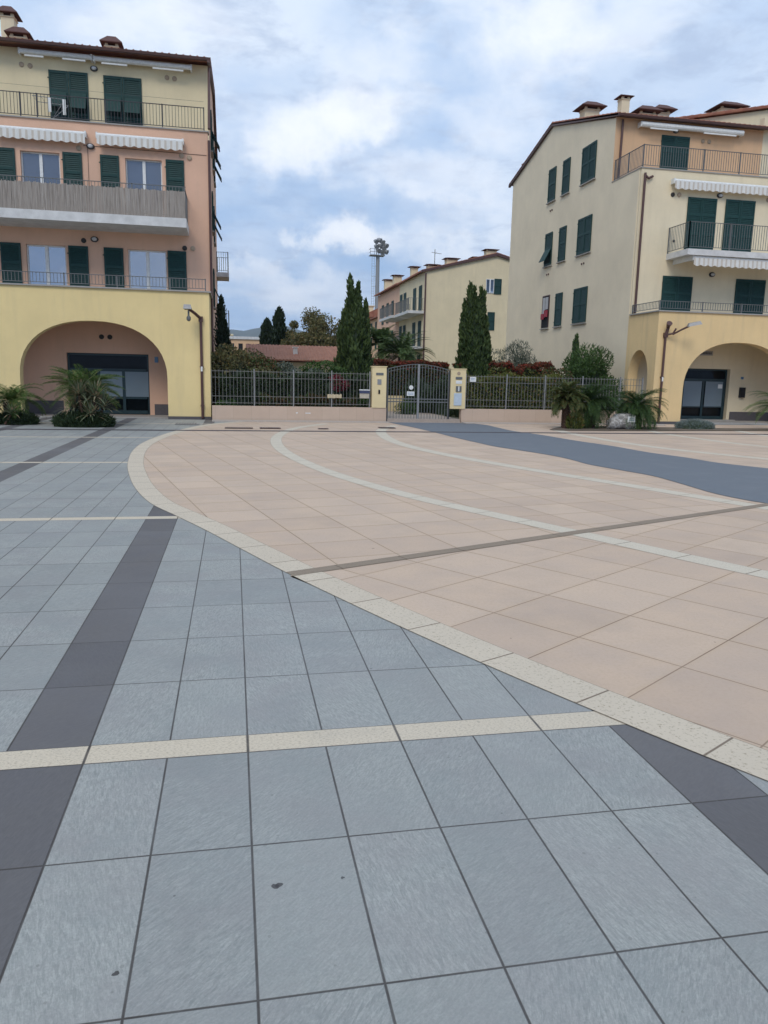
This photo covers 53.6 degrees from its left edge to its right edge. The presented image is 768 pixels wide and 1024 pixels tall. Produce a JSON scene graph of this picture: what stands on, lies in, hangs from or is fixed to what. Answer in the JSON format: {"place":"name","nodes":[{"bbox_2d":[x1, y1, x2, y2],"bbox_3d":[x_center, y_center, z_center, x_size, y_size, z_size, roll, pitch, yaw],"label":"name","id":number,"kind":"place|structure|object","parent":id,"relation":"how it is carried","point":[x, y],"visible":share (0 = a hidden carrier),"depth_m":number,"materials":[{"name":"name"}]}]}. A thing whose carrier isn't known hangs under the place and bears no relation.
{"place":"outdoors","nodes":[
{"label":"outdoors","id":0,"kind":"place"},
{"bbox_2d":[0,5,229,419],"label":"apartment building","id":1,"kind":"structure","parent":0,"point":[109,231],"depth_m":26.20,"materials":[{"name":"yellow paint"}]},
{"bbox_2d":[21,151,60,205],"bbox_3d":[-11.581,-11.043,25.773,1.240,2.130,0.070,-1,10,-11],"label":"window","id":2,"kind":"structure","parent":1,"relation":"in","point":[34,164],"depth_m":25.66,"materials":[{"name":"glass"}]},
{"bbox_2d":[26,244,66,284],"bbox_3d":[-11.613,-8.100,26.300,1.280,2.150,0.070,-1,10,-11],"label":"window","id":3,"kind":"structure","parent":1,"relation":"in","point":[40,258],"depth_m":26.21,"materials":[{"name":"glass"}]},
{"bbox_2d":[32,95,68,117],"bbox_3d":[-11.464,-13.574,26.218,1.071,1.220,0.632,-1,10,-11],"label":"clothes airer","id":4,"kind":"object","parent":1,"relation":"on","point":[50,103],"visible":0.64,"depth_m":25.94,"materials":[{"name":"grey metal"}]},
{"bbox_2d":[67,353,149,414],"bbox_3d":[-9.849,-4.592,27.293,2.770,2.150,0.060,-1,10,-11],"label":"window","id":5,"kind":"structure","parent":1,"relation":"in","point":[89,360],"depth_m":27.24,"materials":[{"name":"black glass"}]},
{"bbox_2d":[125,159,161,216],"bbox_3d":[-8.308,-11.088,26.415,1.210,2.130,0.070,-1,10,-11],"label":"window","id":6,"kind":"structure","parent":1,"relation":"in","point":[137,171],"depth_m":26.30,"materials":[{"name":"glass"}]},
{"bbox_2d":[128,249,166,288],"bbox_3d":[-8.346,-8.145,26.942,1.300,2.150,0.070,-1,10,-11],"label":"window","id":7,"kind":"structure","parent":1,"relation":"in","point":[146,263],"depth_m":26.86,"materials":[{"name":"glass"}]},
{"bbox_2d":[183,304,203,417],"bbox_3d":[-6.325,-4.959,25.254,0.331,3.690,0.960,4,10,15],"label":"wall street lamp","id":8,"kind":"object","parent":1,"relation":"attached to","point":[189,308],"visible":1,"depth_m":25.50,"materials":[{"name":"brown metal"}]},
{"bbox_2d":[229,326,307,336],"bbox_3d":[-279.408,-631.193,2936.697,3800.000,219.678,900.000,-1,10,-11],"label":"hills","id":9,"kind":"structure","parent":0,"point":[255,332],"depth_m":3029.92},
{"bbox_2d":[0,417,767,1023],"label":"plaza paving","id":10,"kind":"structure","parent":0,"point":[238,785],"depth_m":2.74,"materials":[{"name":"tile"}]},
{"bbox_2d":[0,398,23,424],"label":"yucca","id":11,"kind":"object","parent":10,"relation":"on","point":[9,411],"visible":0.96,"depth_m":21.44,"materials":[{"name":"green plant"}]},
{"bbox_2d":[0,408,40,424],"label":"grassy plant","id":12,"kind":"object","parent":10,"relation":"on","point":[29,419],"visible":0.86,"depth_m":21.62,"materials":[{"name":"green plant"}]},
{"bbox_2d":[0,383,48,420],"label":"cycad","id":13,"kind":"object","parent":10,"relation":"on","point":[12,396],"visible":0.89,"depth_m":21.86,"materials":[{"name":"green plant"}]},
{"bbox_2d":[48,409,116,427],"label":"grassy plant","id":14,"kind":"object","parent":10,"relation":"on","point":[64,419],"visible":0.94,"depth_m":21.18,"materials":[{"name":"green plant"}]},
{"bbox_2d":[41,364,126,410],"bbox_3d":[-8.688,-3.422,22.065,2.416,1.738,2.282,-1,10,-11],"label":"cycad","id":15,"kind":"object","parent":10,"relation":"on","point":[71,376],"visible":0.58,"depth_m":21.66,"materials":[{"name":"green plant"}]},
{"bbox_2d":[59,375,118,421],"bbox_3d":[-8.362,-3.176,21.422,1.985,1.525,1.597,-1,10,-11],"label":"yucca","id":16,"kind":"object","parent":10,"relation":"on","point":[92,393],"visible":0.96,"depth_m":21.31,"materials":[{"name":"green plant"}]},
{"bbox_2d":[175,423,198,424],"bbox_3d":[-6.061,-2.725,23.414,0.700,0.016,0.700,-1,10,-11],"label":"manhole cover","id":17,"kind":"object","parent":10,"relation":"on","point":[188,423],"visible":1,"depth_m":23.27,"materials":[{"name":"metal"}]},
{"bbox_2d":[127,422,767,780],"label":"stone band","id":18,"kind":"object","parent":10,"relation":"on","point":[746,757],"visible":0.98,"depth_m":4.30,"materials":[{"name":"stone"}]},
{"bbox_2d":[0,0,767,334],"label":"sky","id":19,"kind":"structure","parent":0,"point":[342,126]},
{"bbox_2d":[387,411,460,422],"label":"driveway","id":20,"kind":"structure","parent":0,"point":[411,418],"depth_m":27.12,"materials":[{"name":"beige concrete"}]},
{"bbox_2d":[388,396,403,410],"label":"drive wall","id":21,"kind":"structure","parent":20,"relation":"on","point":[394,403],"depth_m":32.59,"materials":[{"name":"paint"}]},
{"bbox_2d":[394,399,419,414],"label":"clipped shrub","id":22,"kind":"object","parent":20,"relation":"on","point":[409,410],"visible":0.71,"depth_m":29.91,"materials":[{"name":"green plant"}]},
{"bbox_2d":[401,374,435,412],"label":"driveway hedge","id":23,"kind":"object","parent":20,"relation":"on","point":[423,386],"visible":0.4,"depth_m":31.64,"materials":[{"name":"green plant"}]},
{"bbox_2d":[212,420,664,425],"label":"pavement","id":24,"kind":"structure","parent":0,"point":[384,422],"depth_m":26.02,"materials":[{"name":"stone"}]},
{"bbox_2d":[144,422,767,575],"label":"peach paving","id":25,"kind":"structure","parent":0,"point":[256,485],"depth_m":11.06,"materials":[{"name":"beige tile"}]},
{"bbox_2d":[260,427,280,428],"bbox_3d":[-3.335,-2.464,22.268,0.600,0.016,0.350,-1,10,-11],"label":"manhole cover","id":26,"kind":"object","parent":25,"relation":"on","point":[270,428],"visible":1,"depth_m":22.16,"materials":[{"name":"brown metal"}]},
{"bbox_2d":[212,405,385,420],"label":"garden wall","id":27,"kind":"structure","parent":25,"relation":"on","point":[224,412],"depth_m":26.04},
{"bbox_2d":[211,369,370,407],"bbox_3d":[-3.112,-4.225,25.939,5.411,1.240,0.050,-1,10,-11],"label":"railing fence","id":28,"kind":"object","parent":27,"relation":"on","point":[293,378],"visible":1,"depth_m":25.96,"materials":[{"name":"metal"}]},
{"bbox_2d":[327,394,341,397],"bbox_3d":[-1.707,-3.999,26.223,0.500,0.154,0.040,-1,10,-11],"label":"name plaque","id":29,"kind":"object","parent":28,"relation":"attached to","point":[334,396],"visible":1,"depth_m":26.20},
{"bbox_2d":[359,389,369,397],"bbox_3d":[-0.682,-4.093,26.342,0.360,0.300,0.150,-1,10,-11],"label":"letter box","id":30,"kind":"object","parent":28,"relation":"attached to","point":[363,393],"visible":1,"depth_m":26.30,"materials":[{"name":"white metal"}]},
{"bbox_2d":[370,366,386,407],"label":"gate pillar","id":31,"kind":"structure","parent":27,"relation":"on","point":[378,384],"depth_m":26.39,"materials":[{"name":"paint"}]},
{"bbox_2d":[270,423,767,578],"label":"stone band","id":32,"kind":"object","parent":25,"relation":"on","point":[277,443],"visible":1,"depth_m":8.54,"materials":[{"name":"beige stone"}]},
{"bbox_2d":[287,503,767,575],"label":"stone band","id":33,"kind":"object","parent":25,"relation":"on","point":[362,563],"visible":1,"depth_m":7.29,"materials":[{"name":"grey stone"}]},
{"bbox_2d":[459,409,646,423],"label":"garden wall","id":34,"kind":"structure","parent":25,"relation":"on","point":[507,415],"depth_m":27.51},
{"bbox_2d":[448,368,466,408],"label":"gate pillar","id":35,"kind":"structure","parent":34,"relation":"on","point":[457,387],"depth_m":26.92,"materials":[{"name":"paint"}]},
{"bbox_2d":[386,364,450,420],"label":"driveway gate","id":36,"kind":"structure","parent":35,"relation":"attached to","point":[410,393],"depth_m":26.73,"materials":[{"name":"grey metal"}]},
{"bbox_2d":[465,374,643,409],"bbox_3d":[6.274,-4.354,27.781,6.902,1.240,0.050,-1,10,-11],"label":"railing fence","id":37,"kind":"object","parent":34,"relation":"on","point":[545,388],"visible":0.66,"depth_m":27.57,"materials":[{"name":"metal"}]},
{"bbox_2d":[470,377,475,381],"bbox_3d":[3.167,-4.725,27.068,0.230,0.170,0.024,-1,10,-11],"label":"notice sign","id":38,"kind":"object","parent":37,"relation":"attached to","point":[472,379],"visible":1,"depth_m":27.06,"materials":[{"name":"white paint"}]},
{"bbox_2d":[376,425,767,509],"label":"stone band","id":39,"kind":"object","parent":25,"relation":"on","point":[385,436],"visible":0.96,"depth_m":12.67,"materials":[{"name":"beige stone"}]},
{"bbox_2d":[550,426,767,430],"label":"soil bed","id":40,"kind":"object","parent":25,"relation":"on","point":[721,429],"visible":0.71,"depth_m":25.74,"materials":[{"name":"brown soil"}]},
{"bbox_2d":[544,379,590,427],"bbox_3d":[6.013,-3.558,24.953,1.475,1.610,1.457,-1,10,-11],"label":"cycad","id":41,"kind":"object","parent":40,"relation":"on","point":[566,397],"visible":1,"depth_m":24.76,"materials":[{"name":"green plant"}]},
{"bbox_2d":[565,410,584,428],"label":"trunk shoots","id":42,"kind":"object","parent":40,"relation":"on","point":[572,423],"visible":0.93,"depth_m":24.83,"materials":[{"name":"green plant"}]},
{"bbox_2d":[561,382,621,428],"bbox_3d":[6.875,-3.521,25.549,2.002,1.691,2.015,-1,10,-11],"label":"cycad","id":43,"kind":"object","parent":40,"relation":"on","point":[592,414],"visible":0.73,"depth_m":25.13,"materials":[{"name":"green plant"}]},
{"bbox_2d":[606,413,635,428],"bbox_3d":[7.887,-2.993,25.252,1.002,0.606,0.495,-1,10,-11],"label":"boulder","id":44,"kind":"object","parent":40,"relation":"on","point":[616,421],"visible":0.93,"depth_m":25.08,"materials":[{"name":"white stone"}]},
{"bbox_2d":[607,388,668,429],"bbox_3d":[8.548,-3.361,25.665,2.093,1.685,2.236,-1,10,-11],"label":"cycad","id":45,"kind":"object","parent":40,"relation":"on","point":[634,404],"visible":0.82,"depth_m":25.29,"materials":[{"name":"green plant"}]},
{"bbox_2d":[674,418,715,428],"bbox_3d":[10.822,-3.070,26.450,1.569,0.442,0.885,-1,10,-11],"label":"santolina","id":46,"kind":"object","parent":40,"relation":"on","point":[695,424],"visible":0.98,"depth_m":26.21,"materials":[{"name":"plant"}]},
{"bbox_2d":[741,390,767,423],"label":"cycad","id":47,"kind":"object","parent":40,"relation":"on","point":[761,402],"visible":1,"depth_m":26.68,"materials":[{"name":"green plant"}]},
{"bbox_2d":[553,426,767,459],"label":"stone band","id":48,"kind":"object","parent":25,"relation":"on","point":[566,432],"visible":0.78,"depth_m":18.80,"materials":[{"name":"beige stone"}]},
{"bbox_2d":[644,430,767,446],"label":"stone band","id":49,"kind":"object","parent":25,"relation":"on","point":[706,439],"visible":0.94,"depth_m":21.53,"materials":[{"name":"beige stone"}]},
{"bbox_2d":[737,431,767,436],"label":"stone band","id":50,"kind":"object","parent":25,"relation":"on","point":[751,433],"visible":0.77,"depth_m":24.69,"materials":[{"name":"beige stone"}]},
{"bbox_2d":[291,508,767,749],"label":"peach paving","id":51,"kind":"structure","parent":0,"point":[686,640],"depth_m":5.33,"materials":[{"name":"beige tile"}]},
{"bbox_2d":[389,422,767,502],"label":"asphalt road","id":52,"kind":"structure","parent":0,"point":[750,483],"depth_m":15.31,"materials":[{"name":"grey asphalt"}]},
{"bbox_2d":[505,94,767,423],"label":"apartment building","id":53,"kind":"structure","parent":0,"point":[634,231],"depth_m":31.83,"materials":[{"name":"paint"}]},
{"bbox_2d":[540,295,549,327],"bbox_3d":[8.202,-10.228,38.806,0.120,1.600,0.900,-1,10,-11],"label":"open window","id":54,"kind":"structure","parent":53,"relation":"in","point":[544,318],"depth_m":38.71,"materials":[{"name":"white metal"}]},
{"bbox_2d":[657,321,701,421],"bbox_3d":[11.070,-5.231,28.551,1.355,3.797,0.368,6,11,25],"label":"wall street lamp","id":55,"kind":"object","parent":53,"relation":"attached to","point":[666,333],"visible":0.94,"depth_m":28.65,"materials":[{"name":"brown metal"}]},
{"bbox_2d":[681,368,727,419],"bbox_3d":[13.405,-4.952,32.037,2.140,2.130,0.060,-1,10,-11],"label":"window","id":56,"kind":"structure","parent":53,"relation":"in","point":[691,373],"depth_m":32.03,"materials":[{"name":"black glass"}]},
{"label":"garden soil","id":57,"kind":"structure","parent":0,"visible":0},
{"bbox_2d":[214,294,231,380],"bbox_3d":[-6.450,-6.305,30.297,1.079,4.676,1.020,-1,10,-11],"label":"cypress tree","id":58,"kind":"object","parent":57,"relation":"on","point":[222,333],"visible":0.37,"depth_m":29.99,"materials":[{"name":"green plant"}]},
{"bbox_2d":[215,399,236,405],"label":"garden shrub","id":59,"kind":"object","parent":57,"relation":"on","point":[232,403],"visible":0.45,"depth_m":26.12,"materials":[{"name":"green plant"}]},
{"bbox_2d":[211,342,278,404],"bbox_3d":[-5.223,-4.777,27.588,2.800,2.681,2.207,-1,10,-11],"label":"mixed hedge","id":60,"kind":"object","parent":57,"relation":"on","point":[230,360],"visible":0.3,"depth_m":27.29,"materials":[{"name":"green plant"}]},
{"bbox_2d":[236,348,265,364],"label":"olive bush","id":61,"kind":"object","parent":57,"relation":"on","point":[254,354],"visible":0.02,"depth_m":33.12,"materials":[{"name":"green plant"}]},
{"bbox_2d":[245,354,288,379],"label":"mixed hedge","id":62,"kind":"object","parent":57,"relation":"on","point":[271,365],"visible":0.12,"depth_m":27.61,"materials":[{"name":"green plant"}]},
{"bbox_2d":[217,369,366,405],"bbox_3d":[-3.274,-4.258,27.288,5.296,1.712,0.952,-1,10,-11],"label":"hedge","id":63,"kind":"object","parent":57,"relation":"on","point":[271,387],"visible":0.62,"depth_m":26.84,"materials":[{"name":"green plant"}]},
{"bbox_2d":[272,360,325,380],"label":"garden shrub","id":64,"kind":"object","parent":57,"relation":"on","point":[290,367],"visible":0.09,"depth_m":27.89,"materials":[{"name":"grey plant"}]},
{"bbox_2d":[259,392,356,406],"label":"hedge","id":65,"kind":"object","parent":57,"relation":"on","point":[267,402],"visible":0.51,"depth_m":26.75,"materials":[{"name":"green plant"}]},
{"bbox_2d":[246,344,372,372],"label":"house","id":66,"kind":"structure","parent":57,"relation":"on","point":[298,356],"depth_m":44.90,"materials":[{"name":"tile"}]},
{"bbox_2d":[299,360,348,377],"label":"garden shrub","id":67,"kind":"object","parent":57,"relation":"on","point":[337,368],"visible":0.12,"depth_m":28.56,"materials":[{"name":"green plant"}]},
{"bbox_2d":[324,374,350,401],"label":"flowering shrub","id":68,"kind":"object","parent":57,"relation":"on","point":[339,388],"visible":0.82,"depth_m":27.10,"materials":[{"name":"red plant"}]},
{"bbox_2d":[333,273,373,386],"bbox_3d":[-1.128,-6.513,29.705,1.953,5.513,2.013,-1,10,-11],"label":"cypress tree","id":69,"kind":"object","parent":57,"relation":"on","point":[354,352],"visible":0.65,"depth_m":29.27,"materials":[{"name":"green plant"}]},
{"bbox_2d":[354,399,368,406],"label":"garden shrub","id":70,"kind":"object","parent":57,"relation":"on","point":[366,401],"visible":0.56,"depth_m":27.07,"materials":[{"name":"green plant"}]},
{"bbox_2d":[370,324,401,363],"bbox_3d":[-0.211,-7.324,38.038,2.518,4.041,2.399,10,13,39],"label":"palm tree","id":71,"kind":"object","parent":57,"relation":"on","point":[379,334],"visible":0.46,"depth_m":37.35,"materials":[{"name":"green plant"}]},
{"bbox_2d":[373,331,435,365],"bbox_3d":[0.928,-6.756,36.173,3.229,3.621,3.188,-1,10,-11],"label":"palm tree","id":72,"kind":"object","parent":57,"relation":"on","point":[404,349],"visible":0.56,"depth_m":35.65,"materials":[{"name":"green plant"}]},
{"bbox_2d":[371,359,449,404],"bbox_3d":[0.640,-5.589,33.473,4.416,2.366,1.276,-1,10,-11],"label":"arch hedge","id":73,"kind":"object","parent":57,"relation":"on","point":[398,378],"visible":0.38,"depth_m":33.01,"materials":[{"name":"green plant"}]},
{"bbox_2d":[419,375,454,414],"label":"driveway hedge","id":74,"kind":"object","parent":57,"relation":"on","point":[438,406],"visible":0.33,"depth_m":30.63,"materials":[{"name":"green plant"}]},
{"bbox_2d":[442,405,455,416],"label":"clipped shrub","id":75,"kind":"object","parent":57,"relation":"on","point":[450,413],"visible":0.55,"depth_m":29.09,"materials":[{"name":"green plant"}]},
{"bbox_2d":[453,280,493,377],"bbox_3d":[3.694,-6.786,31.651,1.952,5.571,1.964,-1,10,-11],"label":"cypress tree","id":76,"kind":"object","parent":57,"relation":"on","point":[474,353],"visible":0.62,"depth_m":31.22,"materials":[{"name":"green plant"}]},
{"bbox_2d":[452,360,555,381],"bbox_3d":[5.106,-5.344,32.535,4.419,2.386,1.276,-1,10,-11],"label":"red hedge","id":77,"kind":"object","parent":57,"relation":"on","point":[532,370],"visible":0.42,"depth_m":32.12,"materials":[{"name":"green plant"}]},
{"bbox_2d":[455,371,563,416],"bbox_3d":[4.719,-4.456,28.996,4.135,1.828,1.047,-1,10,-11],"label":"clipped hedge","id":78,"kind":"object","parent":57,"relation":"on","point":[490,399],"visible":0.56,"depth_m":28.64,"materials":[{"name":"green plant"}]},
{"bbox_2d":[491,339,541,369],"bbox_3d":[5.822,-6.592,36.595,3.457,3.568,2.470,-1,10,-11],"label":"olive bush","id":79,"kind":"object","parent":57,"relation":"on","point":[522,358],"visible":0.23,"depth_m":36.32,"materials":[{"name":"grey plant"}]},
{"bbox_2d":[541,367,573,383],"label":"garden shrub","id":80,"kind":"object","parent":57,"relation":"on","point":[557,371],"visible":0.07,"depth_m":29.90,"materials":[{"name":"green plant"}]},
{"bbox_2d":[571,334,578,363],"bbox_3d":[8.423,-6.091,33.710,0.716,3.682,0.650,-8,14,-43],"label":"cypress tree","id":81,"kind":"object","parent":57,"relation":"on","point":[575,342],"visible":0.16,"depth_m":33.42,"materials":[{"name":"green plant"}]},
{"bbox_2d":[561,387,622,410],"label":"clipped hedge","id":82,"kind":"object","parent":57,"relation":"on","point":[604,398],"visible":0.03,"depth_m":29.35,"materials":[{"name":"green plant"}]},
{"bbox_2d":[562,343,623,400],"bbox_3d":[8.130,-5.321,30.872,3.320,3.168,2.551,-1,10,-11],"label":"oleander","id":83,"kind":"object","parent":57,"relation":"on","point":[588,365],"visible":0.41,"depth_m":30.34,"materials":[{"name":"green plant"}]},
{"label":"ground","id":84,"kind":"structure","parent":0,"visible":0},
{"bbox_2d":[229,336,259,350],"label":"distant building","id":85,"kind":"structure","parent":84,"relation":"on","point":[240,342],"depth_m":144.11,"materials":[{"name":"beige paint"}]},
{"bbox_2d":[259,317,277,344],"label":"cypress tree","id":86,"kind":"object","parent":84,"relation":"on","point":[267,336],"visible":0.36,"depth_m":57.61,"materials":[{"name":"green plant"}]},
{"bbox_2d":[272,306,287,344],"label":"cypress tree","id":87,"kind":"object","parent":84,"relation":"on","point":[279,329],"visible":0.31,"depth_m":59.58,"materials":[{"name":"green plant"}]},
{"bbox_2d":[280,320,306,344],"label":"tree","id":88,"kind":"object","parent":84,"relation":"on","point":[292,325],"visible":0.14,"depth_m":58.09,"materials":[{"name":"green plant"}]},
{"bbox_2d":[290,306,340,346],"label":"tree","id":89,"kind":"object","parent":84,"relation":"on","point":[317,328],"visible":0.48,"depth_m":53.81,"materials":[{"name":"green plant"}]},
{"bbox_2d":[368,305,377,317],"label":"house","id":90,"kind":"structure","parent":84,"relation":"on","point":[373,313],"depth_m":102.22,"materials":[{"name":"orange paint"}]},
{"bbox_2d":[370,316,377,364],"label":"house","id":91,"kind":"structure","parent":84,"relation":"on","point":[374,322],"depth_m":92.74,"materials":[{"name":"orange paint"}]},
{"bbox_2d":[369,238,388,308],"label":"floodlight mast","id":92,"kind":"object","parent":84,"relation":"on","point":[383,245],"visible":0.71,"depth_m":155.67,"materials":[{"name":"grey metal"}]},
{"bbox_2d":[374,249,509,368],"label":"apartment building","id":93,"kind":"structure","parent":84,"relation":"on","point":[429,299],"depth_m":62.62,"materials":[{"name":"paint"}]},
{"bbox_2d":[486,279,493,292],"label":"window","id":94,"kind":"structure","parent":93,"relation":"in","point":[489,282],"depth_m":62.53,"materials":[{"name":"white paint"}]}
]}

